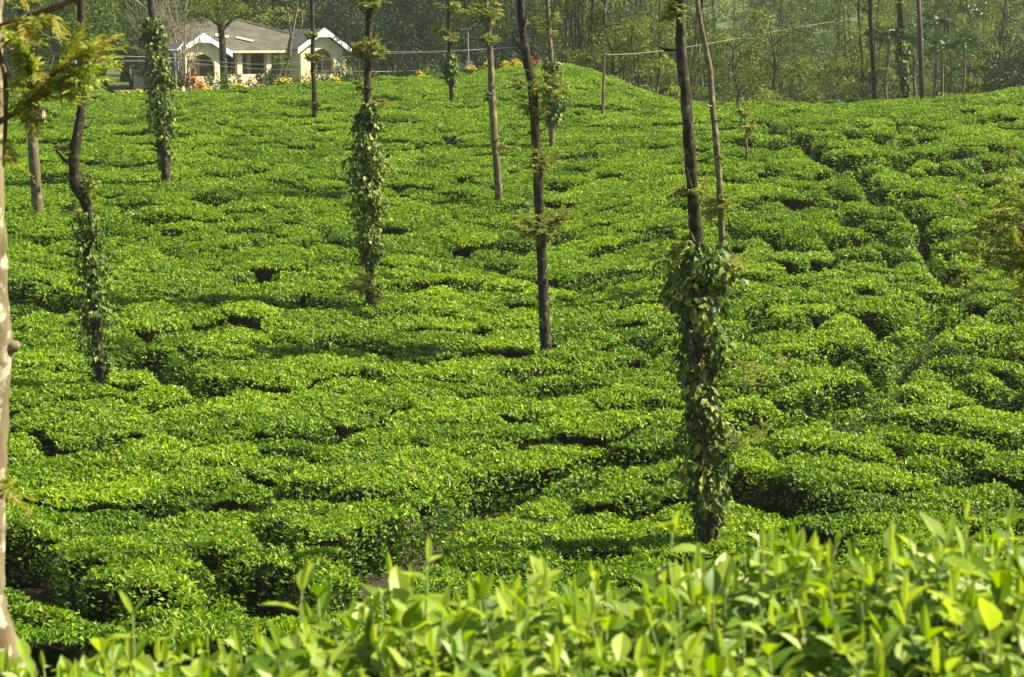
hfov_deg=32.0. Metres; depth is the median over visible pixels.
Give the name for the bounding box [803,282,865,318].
tea bush
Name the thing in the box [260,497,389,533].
tea bush
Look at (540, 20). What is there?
light tree
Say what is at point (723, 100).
light tree
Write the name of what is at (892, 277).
tea bush
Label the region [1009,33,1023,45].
light tree
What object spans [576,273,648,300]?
tea bush
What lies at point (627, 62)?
light tree
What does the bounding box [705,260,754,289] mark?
tea bush
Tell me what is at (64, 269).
tea bush
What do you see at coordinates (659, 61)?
tree
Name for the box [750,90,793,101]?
light tree
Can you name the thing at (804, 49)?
light tree
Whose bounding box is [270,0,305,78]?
garden tree
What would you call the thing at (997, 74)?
broadleaf tree
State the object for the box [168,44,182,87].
solar lamp
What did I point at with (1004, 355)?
tea bush
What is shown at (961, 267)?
tea bush
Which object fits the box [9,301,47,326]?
tea bush
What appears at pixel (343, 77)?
garden shrub
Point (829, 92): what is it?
light tree
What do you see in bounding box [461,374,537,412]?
tea bush
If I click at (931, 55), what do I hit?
light tree
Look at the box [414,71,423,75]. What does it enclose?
flower clump
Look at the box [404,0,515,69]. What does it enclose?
broadleaf tree
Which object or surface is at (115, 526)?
tea bush
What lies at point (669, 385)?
tea bush
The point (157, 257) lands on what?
tea bush
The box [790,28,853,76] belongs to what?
light tree
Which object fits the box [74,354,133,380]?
tea bush
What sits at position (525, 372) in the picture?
tea bush
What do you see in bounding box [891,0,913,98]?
silver oak
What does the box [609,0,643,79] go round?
slim tree
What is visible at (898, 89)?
understorey tree
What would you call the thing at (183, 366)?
tea bush
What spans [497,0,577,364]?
silver oak
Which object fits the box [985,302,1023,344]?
tea bush
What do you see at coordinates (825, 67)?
understorey tree
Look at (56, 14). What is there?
light tree
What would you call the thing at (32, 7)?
broadleaf tree
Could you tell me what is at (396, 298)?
tea bush
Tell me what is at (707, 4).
slim tree
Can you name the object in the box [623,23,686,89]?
light tree
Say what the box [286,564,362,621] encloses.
tea bush
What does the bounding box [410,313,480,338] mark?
tea bush
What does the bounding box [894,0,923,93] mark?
slim tree
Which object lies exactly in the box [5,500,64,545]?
tea bush
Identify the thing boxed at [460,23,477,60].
aerial post
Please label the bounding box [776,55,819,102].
understorey tree
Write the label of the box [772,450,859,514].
tea bush
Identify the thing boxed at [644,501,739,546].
tea bush
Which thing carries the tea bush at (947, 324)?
on the ground
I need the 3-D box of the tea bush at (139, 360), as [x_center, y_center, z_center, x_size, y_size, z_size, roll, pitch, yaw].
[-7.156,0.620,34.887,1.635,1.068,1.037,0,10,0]
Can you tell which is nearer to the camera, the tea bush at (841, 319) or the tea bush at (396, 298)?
the tea bush at (841, 319)
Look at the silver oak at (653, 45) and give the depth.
134.01 m
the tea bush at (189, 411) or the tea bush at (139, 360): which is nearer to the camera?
the tea bush at (189, 411)
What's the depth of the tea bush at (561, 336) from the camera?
36.87 m
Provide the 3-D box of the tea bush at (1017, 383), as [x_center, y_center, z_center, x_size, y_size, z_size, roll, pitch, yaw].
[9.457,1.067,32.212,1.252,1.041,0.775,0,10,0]
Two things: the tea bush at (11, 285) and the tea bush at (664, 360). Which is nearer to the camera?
the tea bush at (664, 360)
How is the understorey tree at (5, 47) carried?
on the ground
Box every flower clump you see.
[132,88,143,94]
[196,86,210,91]
[232,83,246,87]
[271,76,292,85]
[296,70,316,82]
[330,76,340,84]
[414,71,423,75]
[463,65,476,73]
[480,61,487,69]
[500,60,511,67]
[508,59,521,65]
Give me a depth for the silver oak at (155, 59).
52.13 m
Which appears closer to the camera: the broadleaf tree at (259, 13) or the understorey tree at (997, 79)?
the understorey tree at (997, 79)
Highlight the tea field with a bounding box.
[3,62,1023,676]
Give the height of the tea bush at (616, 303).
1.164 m
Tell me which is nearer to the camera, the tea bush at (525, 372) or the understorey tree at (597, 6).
the tea bush at (525, 372)
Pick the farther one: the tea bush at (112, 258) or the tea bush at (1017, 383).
the tea bush at (112, 258)
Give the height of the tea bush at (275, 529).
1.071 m
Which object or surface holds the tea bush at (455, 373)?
on the ground
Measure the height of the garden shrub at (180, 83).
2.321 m
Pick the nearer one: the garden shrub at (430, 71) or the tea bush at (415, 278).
the tea bush at (415, 278)
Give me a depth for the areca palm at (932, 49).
92.69 m
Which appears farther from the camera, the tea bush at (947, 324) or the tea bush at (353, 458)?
the tea bush at (947, 324)
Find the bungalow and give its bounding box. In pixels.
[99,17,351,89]
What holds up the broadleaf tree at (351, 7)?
on the ground
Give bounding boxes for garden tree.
[176,0,270,80]
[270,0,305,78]
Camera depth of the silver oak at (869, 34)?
77.94 m
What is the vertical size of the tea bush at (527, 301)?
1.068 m
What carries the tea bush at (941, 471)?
on the ground
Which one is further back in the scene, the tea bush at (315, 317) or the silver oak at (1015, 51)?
the silver oak at (1015, 51)
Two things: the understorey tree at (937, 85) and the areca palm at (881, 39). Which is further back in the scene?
the understorey tree at (937, 85)
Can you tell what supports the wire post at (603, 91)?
on the ground
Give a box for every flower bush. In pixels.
[181,72,204,90]
[242,77,257,86]
[531,53,539,65]
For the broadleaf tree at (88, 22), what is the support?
on the ground
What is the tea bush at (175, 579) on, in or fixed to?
on the ground
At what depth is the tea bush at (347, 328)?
36.85 m
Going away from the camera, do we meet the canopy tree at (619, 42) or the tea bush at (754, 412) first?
the tea bush at (754, 412)
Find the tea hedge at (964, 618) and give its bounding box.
[0,499,1023,676]
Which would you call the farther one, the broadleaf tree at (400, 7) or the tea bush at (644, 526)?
the broadleaf tree at (400, 7)
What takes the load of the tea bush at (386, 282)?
on the ground
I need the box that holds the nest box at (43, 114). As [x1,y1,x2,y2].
[36,109,45,121]
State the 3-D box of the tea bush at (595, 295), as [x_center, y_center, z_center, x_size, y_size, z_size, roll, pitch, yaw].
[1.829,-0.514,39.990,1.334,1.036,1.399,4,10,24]
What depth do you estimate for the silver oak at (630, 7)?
108.27 m
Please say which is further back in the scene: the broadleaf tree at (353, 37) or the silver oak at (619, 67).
the broadleaf tree at (353, 37)
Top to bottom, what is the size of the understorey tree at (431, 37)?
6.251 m
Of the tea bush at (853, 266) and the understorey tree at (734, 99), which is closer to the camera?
the tea bush at (853, 266)
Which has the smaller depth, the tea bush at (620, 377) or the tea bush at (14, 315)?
the tea bush at (620, 377)
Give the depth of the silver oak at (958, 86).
114.72 m
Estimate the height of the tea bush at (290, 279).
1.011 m
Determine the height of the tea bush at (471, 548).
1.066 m
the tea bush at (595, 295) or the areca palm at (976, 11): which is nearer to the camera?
the tea bush at (595, 295)
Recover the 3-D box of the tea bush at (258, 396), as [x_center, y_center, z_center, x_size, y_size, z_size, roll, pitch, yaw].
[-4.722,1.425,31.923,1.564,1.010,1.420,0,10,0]
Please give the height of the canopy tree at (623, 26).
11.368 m
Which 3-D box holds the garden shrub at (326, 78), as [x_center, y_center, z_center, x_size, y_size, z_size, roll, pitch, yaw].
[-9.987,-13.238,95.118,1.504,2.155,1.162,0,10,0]
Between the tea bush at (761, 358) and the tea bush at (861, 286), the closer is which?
the tea bush at (761, 358)
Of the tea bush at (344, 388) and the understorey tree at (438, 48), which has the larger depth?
the understorey tree at (438, 48)
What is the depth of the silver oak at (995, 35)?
147.56 m
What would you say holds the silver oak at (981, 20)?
on the ground
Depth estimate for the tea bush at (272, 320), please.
36.84 m
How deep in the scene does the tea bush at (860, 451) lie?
28.11 m
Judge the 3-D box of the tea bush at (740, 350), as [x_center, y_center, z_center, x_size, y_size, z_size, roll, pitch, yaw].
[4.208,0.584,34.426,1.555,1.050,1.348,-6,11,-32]
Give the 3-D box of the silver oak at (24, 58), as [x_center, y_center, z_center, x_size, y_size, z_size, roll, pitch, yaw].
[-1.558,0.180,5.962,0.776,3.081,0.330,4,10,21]
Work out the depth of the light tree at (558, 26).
110.00 m
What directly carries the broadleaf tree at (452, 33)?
on the ground
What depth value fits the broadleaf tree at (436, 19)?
141.82 m
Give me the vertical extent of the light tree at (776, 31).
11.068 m
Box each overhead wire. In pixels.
[128,44,562,63]
[164,61,439,71]
[395,19,846,54]
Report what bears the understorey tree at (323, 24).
on the ground
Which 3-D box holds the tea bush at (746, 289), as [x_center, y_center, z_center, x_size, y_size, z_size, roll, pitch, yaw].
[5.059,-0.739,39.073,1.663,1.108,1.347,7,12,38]
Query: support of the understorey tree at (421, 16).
on the ground
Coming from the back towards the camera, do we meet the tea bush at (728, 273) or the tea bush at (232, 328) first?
the tea bush at (728, 273)
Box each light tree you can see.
[29,0,96,75]
[49,0,129,91]
[89,7,139,92]
[530,0,588,60]
[542,0,604,62]
[569,27,640,76]
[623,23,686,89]
[645,36,717,95]
[664,87,708,100]
[669,63,735,99]
[687,26,729,55]
[714,70,778,102]
[715,95,745,103]
[726,34,795,83]
[741,25,810,81]
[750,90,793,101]
[761,52,826,101]
[767,46,814,92]
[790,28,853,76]
[794,75,856,101]
[827,57,892,98]
[875,18,933,91]
[894,33,947,74]
[939,31,993,84]
[952,63,1005,91]
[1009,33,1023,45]
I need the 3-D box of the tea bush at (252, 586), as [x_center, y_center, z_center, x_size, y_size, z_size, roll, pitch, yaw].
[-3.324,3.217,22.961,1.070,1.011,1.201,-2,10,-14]
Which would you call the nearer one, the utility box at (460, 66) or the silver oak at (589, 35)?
the utility box at (460, 66)
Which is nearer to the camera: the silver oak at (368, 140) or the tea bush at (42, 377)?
the tea bush at (42, 377)
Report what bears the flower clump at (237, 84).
on the ground
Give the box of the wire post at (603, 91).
[601,53,606,113]
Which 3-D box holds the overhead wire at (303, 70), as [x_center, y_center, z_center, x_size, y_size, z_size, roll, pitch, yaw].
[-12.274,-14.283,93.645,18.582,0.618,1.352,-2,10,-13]
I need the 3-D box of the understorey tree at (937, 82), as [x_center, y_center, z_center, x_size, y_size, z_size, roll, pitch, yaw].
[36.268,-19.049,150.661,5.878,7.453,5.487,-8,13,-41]
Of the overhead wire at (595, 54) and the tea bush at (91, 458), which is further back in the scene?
the overhead wire at (595, 54)
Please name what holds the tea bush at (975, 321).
on the ground
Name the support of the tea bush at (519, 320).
on the ground
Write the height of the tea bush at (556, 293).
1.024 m
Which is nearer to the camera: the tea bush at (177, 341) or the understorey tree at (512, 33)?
the tea bush at (177, 341)
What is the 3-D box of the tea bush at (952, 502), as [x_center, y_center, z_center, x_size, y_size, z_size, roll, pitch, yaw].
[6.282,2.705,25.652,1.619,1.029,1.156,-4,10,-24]
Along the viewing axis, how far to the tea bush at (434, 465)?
27.93 m
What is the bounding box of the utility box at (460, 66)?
[458,61,471,71]
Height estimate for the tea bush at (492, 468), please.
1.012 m
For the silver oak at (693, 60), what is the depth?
107.84 m
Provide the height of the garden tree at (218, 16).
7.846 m
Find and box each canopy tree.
[451,0,513,33]
[526,0,582,66]
[547,0,556,58]
[566,0,663,75]
[593,0,678,93]
[689,27,773,103]
[733,6,824,104]
[811,21,893,100]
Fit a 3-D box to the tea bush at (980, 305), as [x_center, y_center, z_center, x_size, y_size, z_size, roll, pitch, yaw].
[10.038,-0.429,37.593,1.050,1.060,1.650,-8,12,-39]
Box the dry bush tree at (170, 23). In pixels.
[114,0,216,89]
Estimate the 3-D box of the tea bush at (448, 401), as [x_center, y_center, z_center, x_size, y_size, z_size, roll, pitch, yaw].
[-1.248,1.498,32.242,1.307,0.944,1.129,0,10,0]
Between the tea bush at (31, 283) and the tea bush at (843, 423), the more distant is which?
the tea bush at (31, 283)
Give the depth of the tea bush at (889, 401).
30.73 m
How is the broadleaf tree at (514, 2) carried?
on the ground
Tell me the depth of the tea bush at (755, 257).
41.74 m
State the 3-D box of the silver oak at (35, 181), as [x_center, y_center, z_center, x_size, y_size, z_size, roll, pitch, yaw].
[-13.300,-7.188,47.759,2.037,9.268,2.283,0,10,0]
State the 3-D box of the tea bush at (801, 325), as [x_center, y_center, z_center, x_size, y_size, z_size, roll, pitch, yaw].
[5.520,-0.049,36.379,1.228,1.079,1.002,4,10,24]
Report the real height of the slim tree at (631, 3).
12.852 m
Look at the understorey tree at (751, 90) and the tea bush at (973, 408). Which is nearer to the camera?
the tea bush at (973, 408)
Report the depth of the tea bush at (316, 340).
35.91 m
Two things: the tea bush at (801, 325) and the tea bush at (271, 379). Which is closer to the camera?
the tea bush at (271, 379)
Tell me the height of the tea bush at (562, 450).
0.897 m
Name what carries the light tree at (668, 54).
on the ground
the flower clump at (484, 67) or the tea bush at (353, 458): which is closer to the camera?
the tea bush at (353, 458)
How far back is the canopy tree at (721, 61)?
107.46 m
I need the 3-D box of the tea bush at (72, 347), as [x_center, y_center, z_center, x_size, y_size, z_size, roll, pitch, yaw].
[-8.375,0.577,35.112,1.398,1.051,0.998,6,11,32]
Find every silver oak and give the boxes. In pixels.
[0,0,136,676]
[3,0,50,214]
[50,0,125,395]
[137,0,182,186]
[303,0,324,122]
[335,0,396,308]
[432,0,467,101]
[459,0,511,204]
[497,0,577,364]
[533,0,570,146]
[533,0,587,62]
[536,0,570,54]
[554,0,621,75]
[584,2,655,82]
[597,1,652,90]
[613,0,664,93]
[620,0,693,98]
[630,2,664,85]
[644,0,798,552]
[651,0,715,98]
[663,0,719,94]
[668,2,717,103]
[672,0,739,101]
[695,0,740,280]
[703,0,738,87]
[716,0,759,94]
[735,105,756,160]
[758,0,802,89]
[813,0,867,99]
[826,0,871,83]
[834,0,891,100]
[847,0,896,90]
[847,0,896,97]
[857,0,893,92]
[857,0,896,85]
[859,0,887,99]
[862,1,897,84]
[885,0,945,98]
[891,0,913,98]
[915,2,961,94]
[925,0,977,95]
[943,148,1023,356]
[944,0,1002,94]
[965,0,1005,64]
[966,0,1023,90]
[973,0,1018,65]
[975,0,1023,62]
[980,2,1017,60]
[1001,11,1023,83]
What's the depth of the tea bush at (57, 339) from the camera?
35.82 m
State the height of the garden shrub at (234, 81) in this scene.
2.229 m
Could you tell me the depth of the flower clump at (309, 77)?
86.38 m
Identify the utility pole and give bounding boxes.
[916,0,924,98]
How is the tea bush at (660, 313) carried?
on the ground
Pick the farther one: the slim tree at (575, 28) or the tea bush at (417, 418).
the slim tree at (575, 28)
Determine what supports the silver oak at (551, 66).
on the ground
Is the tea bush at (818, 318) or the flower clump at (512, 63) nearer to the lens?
the tea bush at (818, 318)
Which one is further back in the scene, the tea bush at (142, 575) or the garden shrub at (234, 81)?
the garden shrub at (234, 81)
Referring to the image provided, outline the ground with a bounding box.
[5,0,1023,638]
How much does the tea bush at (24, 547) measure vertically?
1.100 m
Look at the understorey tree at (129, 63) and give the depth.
106.50 m
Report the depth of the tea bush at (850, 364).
33.16 m
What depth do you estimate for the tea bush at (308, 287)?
40.21 m
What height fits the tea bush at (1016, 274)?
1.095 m
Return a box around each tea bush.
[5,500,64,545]
[5,511,63,588]
[6,454,48,511]
[6,464,110,518]
[7,266,43,309]
[7,274,31,312]
[7,432,49,474]
[7,601,91,643]
[8,258,48,276]
[8,404,75,465]
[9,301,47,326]
[9,385,56,418]
[10,367,87,417]
[10,378,35,395]
[11,278,60,313]
[11,311,73,358]
[11,348,87,381]
[13,336,36,360]
[18,324,106,358]
[27,481,144,543]
[31,270,86,313]
[35,378,126,432]
[36,544,97,612]
[37,306,84,335]
[37,568,168,627]
[38,282,101,315]
[42,266,84,280]
[44,448,124,481]
[45,419,131,467]
[46,508,150,579]
[50,529,176,594]
[51,342,121,388]
[54,395,140,433]
[64,310,143,337]
[68,408,170,445]
[72,250,130,272]
[72,277,138,311]
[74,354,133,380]
[74,367,161,423]
[75,562,149,627]
[90,328,147,362]
[90,464,169,531]
[99,262,143,284]
[100,293,172,313]
[101,281,188,326]
[104,448,201,498]
[105,548,223,618]
[106,270,174,293]
[106,431,194,467]
[110,342,184,385]
[114,313,192,344]
[115,299,178,326]
[123,382,205,427]
[125,253,182,271]
[126,259,209,298]
[131,564,222,618]
[138,478,214,548]
[144,508,260,563]
[147,328,208,379]
[148,400,236,443]
[149,353,195,394]
[156,411,255,473]
[159,371,233,404]
[164,306,228,351]
[166,463,251,498]
[166,585,251,640]
[167,295,222,316]
[170,525,273,596]
[171,270,232,302]
[173,439,260,480]
[183,341,255,390]
[184,356,267,402]
[185,286,250,300]
[194,321,262,352]
[195,291,254,333]
[198,476,278,539]
[200,330,272,357]
[204,385,290,441]
[205,268,259,292]
[212,543,296,618]
[219,299,282,345]
[230,281,288,297]
[230,362,320,406]
[230,399,310,455]
[231,256,305,289]
[231,453,315,509]
[239,287,302,307]
[251,508,330,573]
[252,409,341,457]
[253,342,322,372]
[255,435,328,466]
[260,314,318,350]
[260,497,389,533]
[265,464,363,520]
[268,268,308,308]
[268,327,349,362]
[268,353,359,401]
[270,302,330,329]
[276,307,349,337]
[276,515,380,593]
[281,387,358,425]
[284,278,359,307]
[286,545,360,611]
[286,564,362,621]
[298,375,397,413]
[302,288,380,321]
[304,265,363,296]
[304,402,395,455]
[308,443,390,490]
[317,315,389,349]
[324,347,394,386]
[326,501,423,576]
[330,302,407,324]
[330,463,426,540]
[337,423,415,455]
[343,329,424,370]
[350,441,428,478]
[352,383,420,442]
[356,360,428,388]
[358,275,418,310]
[361,312,427,340]
[376,265,433,292]
[379,289,430,320]
[383,446,479,515]
[385,376,469,416]
[389,401,471,457]
[391,328,473,357]
[392,484,461,557]
[394,340,461,385]
[402,284,460,306]
[405,303,489,323]
[408,394,474,413]
[408,422,479,460]
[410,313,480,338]
[418,261,465,294]
[420,473,505,535]
[421,513,546,563]
[423,330,494,361]
[424,403,513,444]
[425,291,489,313]
[425,358,496,406]
[429,435,519,494]
[432,271,495,304]
[433,517,496,564]
[436,541,537,576]
[455,302,515,336]
[459,352,534,385]
[461,290,519,313]
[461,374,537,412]
[462,448,545,511]
[466,394,541,433]
[472,420,552,461]
[474,327,539,350]
[478,524,557,554]
[479,277,537,300]
[479,307,553,350]
[479,336,539,363]
[494,291,562,313]
[495,355,571,394]
[503,467,600,537]
[510,495,574,539]
[516,369,605,420]
[518,442,611,495]
[521,285,581,309]
[525,397,603,455]
[528,301,589,333]
[532,386,613,421]
[533,344,604,379]
[537,318,613,355]
[537,458,609,499]
[538,510,633,551]
[546,406,654,475]
[552,309,615,339]
[552,330,628,362]
[558,263,625,299]
[564,475,666,533]
[568,291,620,314]
[568,517,662,568]
[570,351,627,395]
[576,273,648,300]
[576,289,635,319]
[587,382,670,438]
[594,343,651,376]
[598,455,688,498]
[600,309,657,344]
[601,366,673,392]
[604,278,664,312]
[608,423,693,477]
[609,322,680,360]
[615,248,671,280]
[617,302,669,331]
[620,374,686,425]
[624,258,675,283]
[627,281,689,314]
[644,350,684,380]
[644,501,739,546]
[646,333,690,365]
[649,406,748,446]
[652,478,724,518]
[655,265,706,283]
[656,313,684,341]
[658,517,773,554]
[665,387,747,419]
[666,272,735,298]
[669,356,734,382]
[671,394,783,446]
[677,434,756,477]
[694,446,785,515]
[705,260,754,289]
[710,280,774,320]
[710,320,755,348]
[713,426,768,456]
[716,339,762,369]
[716,361,791,412]
[717,295,766,337]
[728,502,802,539]
[734,261,787,296]
[734,350,810,393]
[736,250,765,270]
[746,329,802,355]
[747,285,831,327]
[747,463,838,532]
[754,309,815,343]
[758,249,813,281]
[759,340,837,379]
[761,423,850,478]
[762,376,844,433]
[762,419,840,451]
[765,271,824,300]
[765,301,839,334]
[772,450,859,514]
[782,407,871,446]
[788,250,835,277]
[789,364,877,419]
[790,326,876,373]
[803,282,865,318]
[803,483,907,545]
[812,267,855,292]
[817,311,872,348]
[819,432,898,474]
[820,276,890,303]
[829,260,885,281]
[831,246,888,271]
[833,295,911,336]
[835,461,941,523]
[837,337,903,391]
[840,351,896,397]
[845,392,907,432]
[855,268,915,291]
[855,423,923,466]
[869,304,932,356]
[869,403,966,445]
[871,287,929,328]
[871,368,950,409]
[881,326,959,372]
[883,261,936,289]
[884,379,978,432]
[887,247,947,285]
[889,281,972,325]
[893,452,975,500]
[896,484,996,542]
[897,430,998,488]
[900,339,977,384]
[911,271,981,296]
[912,299,969,338]
[918,355,981,391]
[938,259,989,301]
[943,479,1021,510]
[944,314,995,356]
[947,249,999,280]
[948,369,1013,413]
[949,404,1023,434]
[952,411,1023,481]
[953,323,1013,371]
[954,291,1022,326]
[963,238,1019,265]
[963,272,1019,299]
[973,358,1023,404]
[976,286,1023,311]
[976,449,1023,502]
[982,340,1023,369]
[985,267,1023,286]
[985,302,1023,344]
[1003,369,1023,398]
[1010,322,1023,350]
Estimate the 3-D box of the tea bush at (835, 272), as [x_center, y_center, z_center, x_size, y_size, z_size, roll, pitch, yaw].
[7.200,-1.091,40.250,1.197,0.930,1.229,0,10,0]
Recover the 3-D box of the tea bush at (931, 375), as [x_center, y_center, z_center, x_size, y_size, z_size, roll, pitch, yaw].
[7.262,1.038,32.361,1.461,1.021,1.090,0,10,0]
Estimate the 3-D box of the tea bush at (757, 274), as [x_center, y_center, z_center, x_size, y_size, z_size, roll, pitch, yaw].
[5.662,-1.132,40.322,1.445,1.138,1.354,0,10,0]
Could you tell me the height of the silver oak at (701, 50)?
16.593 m
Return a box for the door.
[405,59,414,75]
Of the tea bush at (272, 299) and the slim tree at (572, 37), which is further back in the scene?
the slim tree at (572, 37)
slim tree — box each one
[560,0,592,64]
[567,0,589,67]
[574,0,576,64]
[581,0,601,67]
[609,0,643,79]
[620,0,653,85]
[627,0,647,86]
[628,0,661,89]
[644,0,686,94]
[686,0,722,85]
[697,0,723,96]
[717,1,751,96]
[733,0,753,93]
[767,0,796,100]
[784,0,806,62]
[785,7,816,67]
[823,0,857,99]
[829,0,852,99]
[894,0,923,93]
[934,0,960,90]
[939,4,964,79]
[972,0,997,83]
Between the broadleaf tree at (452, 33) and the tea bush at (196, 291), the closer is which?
the tea bush at (196, 291)
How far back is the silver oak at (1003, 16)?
107.12 m
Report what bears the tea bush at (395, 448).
on the ground
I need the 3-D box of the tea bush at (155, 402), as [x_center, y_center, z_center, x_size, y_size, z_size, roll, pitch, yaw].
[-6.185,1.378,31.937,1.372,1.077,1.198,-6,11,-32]
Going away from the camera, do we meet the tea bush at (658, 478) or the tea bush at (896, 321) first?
the tea bush at (658, 478)
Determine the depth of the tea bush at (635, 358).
34.93 m
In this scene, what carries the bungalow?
on the ground
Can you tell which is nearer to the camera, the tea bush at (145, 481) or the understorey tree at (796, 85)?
the tea bush at (145, 481)
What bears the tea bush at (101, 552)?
on the ground
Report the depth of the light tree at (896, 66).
160.31 m
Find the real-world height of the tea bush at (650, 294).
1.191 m
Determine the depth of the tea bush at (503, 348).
35.61 m
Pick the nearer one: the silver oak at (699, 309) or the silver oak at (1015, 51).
the silver oak at (699, 309)
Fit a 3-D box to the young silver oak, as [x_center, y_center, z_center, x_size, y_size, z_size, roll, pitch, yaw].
[7.144,-5.865,54.383,0.664,2.465,0.796,4,10,23]
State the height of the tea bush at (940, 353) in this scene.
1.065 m
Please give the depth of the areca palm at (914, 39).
103.05 m
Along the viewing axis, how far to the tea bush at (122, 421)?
30.15 m
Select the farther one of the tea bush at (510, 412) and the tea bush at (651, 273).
the tea bush at (651, 273)
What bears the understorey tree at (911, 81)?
on the ground
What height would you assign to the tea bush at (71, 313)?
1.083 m
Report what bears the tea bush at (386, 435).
on the ground
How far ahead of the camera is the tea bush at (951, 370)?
33.15 m
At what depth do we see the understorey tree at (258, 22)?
135.91 m
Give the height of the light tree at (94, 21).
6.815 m
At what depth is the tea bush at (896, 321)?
36.23 m
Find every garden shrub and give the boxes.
[169,68,184,90]
[199,71,231,89]
[221,70,242,88]
[249,68,280,86]
[268,72,286,85]
[317,70,329,80]
[328,64,355,81]
[342,68,362,81]
[386,63,412,76]
[419,59,440,76]
[460,67,479,74]
[495,55,521,69]
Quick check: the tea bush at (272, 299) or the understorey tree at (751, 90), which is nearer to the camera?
the tea bush at (272, 299)
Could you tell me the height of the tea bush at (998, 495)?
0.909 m
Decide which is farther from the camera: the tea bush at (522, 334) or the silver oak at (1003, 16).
the silver oak at (1003, 16)
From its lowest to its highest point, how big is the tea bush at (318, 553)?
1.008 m
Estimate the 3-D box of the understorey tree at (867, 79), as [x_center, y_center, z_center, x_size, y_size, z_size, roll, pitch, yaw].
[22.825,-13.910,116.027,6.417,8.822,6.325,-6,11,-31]
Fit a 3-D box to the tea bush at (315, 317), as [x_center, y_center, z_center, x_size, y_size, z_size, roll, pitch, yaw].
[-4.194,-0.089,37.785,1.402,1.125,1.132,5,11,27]
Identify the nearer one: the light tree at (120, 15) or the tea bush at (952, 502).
the tea bush at (952, 502)
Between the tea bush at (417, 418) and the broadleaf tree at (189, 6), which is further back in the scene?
the broadleaf tree at (189, 6)
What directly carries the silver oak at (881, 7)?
on the ground
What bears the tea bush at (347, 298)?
on the ground
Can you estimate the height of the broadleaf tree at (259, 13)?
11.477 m
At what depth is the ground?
28.11 m
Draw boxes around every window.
[210,59,212,72]
[226,54,234,73]
[251,55,263,73]
[315,53,322,71]
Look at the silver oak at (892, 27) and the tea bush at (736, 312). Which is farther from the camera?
the silver oak at (892, 27)
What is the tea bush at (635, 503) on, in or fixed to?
on the ground
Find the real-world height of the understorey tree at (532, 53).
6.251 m
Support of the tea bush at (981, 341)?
on the ground
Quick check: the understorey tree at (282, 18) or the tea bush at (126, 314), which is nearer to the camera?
the tea bush at (126, 314)
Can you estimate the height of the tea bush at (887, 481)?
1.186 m
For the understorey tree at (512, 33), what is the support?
on the ground
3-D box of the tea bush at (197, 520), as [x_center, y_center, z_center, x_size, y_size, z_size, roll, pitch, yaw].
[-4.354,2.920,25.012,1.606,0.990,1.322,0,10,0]
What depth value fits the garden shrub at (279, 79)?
96.02 m
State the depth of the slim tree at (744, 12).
122.30 m
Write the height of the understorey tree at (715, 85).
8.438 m
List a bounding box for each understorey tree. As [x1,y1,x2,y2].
[2,4,48,90]
[2,6,16,69]
[7,7,71,79]
[35,1,74,80]
[46,10,99,84]
[88,0,163,86]
[118,16,173,90]
[163,0,212,26]
[191,0,237,16]
[225,0,285,27]
[225,13,275,28]
[255,3,316,29]
[296,0,356,64]
[297,0,360,51]
[334,3,390,80]
[340,0,398,77]
[360,4,420,75]
[360,28,397,76]
[389,0,452,69]
[418,32,461,72]
[421,5,481,71]
[446,5,511,69]
[460,0,524,69]
[494,2,546,67]
[509,0,568,63]
[537,0,613,65]
[622,62,680,98]
[673,69,741,98]
[674,87,707,101]
[714,43,763,97]
[722,78,778,97]
[726,93,777,101]
[774,47,835,101]
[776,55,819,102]
[820,57,911,102]
[820,60,892,100]
[879,82,901,97]
[881,75,930,95]
[909,63,949,81]
[909,69,966,96]
[910,74,959,97]
[978,72,1008,91]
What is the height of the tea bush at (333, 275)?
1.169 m
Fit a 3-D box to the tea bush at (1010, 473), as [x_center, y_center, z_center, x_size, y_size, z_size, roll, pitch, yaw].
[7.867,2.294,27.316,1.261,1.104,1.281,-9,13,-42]
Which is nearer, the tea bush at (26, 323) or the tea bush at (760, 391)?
the tea bush at (760, 391)
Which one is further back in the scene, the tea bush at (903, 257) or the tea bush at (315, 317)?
the tea bush at (903, 257)
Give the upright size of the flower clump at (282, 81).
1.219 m
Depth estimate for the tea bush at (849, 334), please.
34.82 m
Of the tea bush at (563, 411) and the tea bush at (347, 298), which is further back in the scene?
the tea bush at (347, 298)
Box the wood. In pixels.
[40,0,1023,84]
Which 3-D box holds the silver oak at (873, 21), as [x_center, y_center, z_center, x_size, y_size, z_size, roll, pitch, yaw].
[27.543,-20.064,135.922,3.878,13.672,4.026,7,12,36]
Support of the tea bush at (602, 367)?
on the ground
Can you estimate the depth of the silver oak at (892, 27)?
153.52 m
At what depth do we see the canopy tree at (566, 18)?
97.51 m
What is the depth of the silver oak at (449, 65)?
71.70 m
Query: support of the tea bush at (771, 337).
on the ground
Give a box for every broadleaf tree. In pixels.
[2,0,69,75]
[4,4,49,76]
[28,0,129,83]
[73,0,161,76]
[92,0,178,81]
[121,0,248,36]
[187,0,297,29]
[241,0,330,29]
[278,0,395,71]
[309,0,394,76]
[327,0,443,75]
[357,0,446,76]
[373,0,475,65]
[391,1,502,72]
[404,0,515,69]
[461,0,539,68]
[927,35,1023,98]
[973,33,1023,89]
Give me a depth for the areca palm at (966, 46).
89.41 m
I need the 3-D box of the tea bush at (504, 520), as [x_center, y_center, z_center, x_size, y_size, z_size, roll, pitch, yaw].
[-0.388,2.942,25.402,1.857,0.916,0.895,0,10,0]
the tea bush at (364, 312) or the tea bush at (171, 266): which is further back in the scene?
the tea bush at (171, 266)
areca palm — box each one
[864,24,917,99]
[887,21,939,96]
[911,9,962,97]
[915,34,962,95]
[937,31,991,93]
[949,0,996,86]
[986,0,1023,51]
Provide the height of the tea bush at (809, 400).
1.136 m
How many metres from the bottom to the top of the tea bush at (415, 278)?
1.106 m

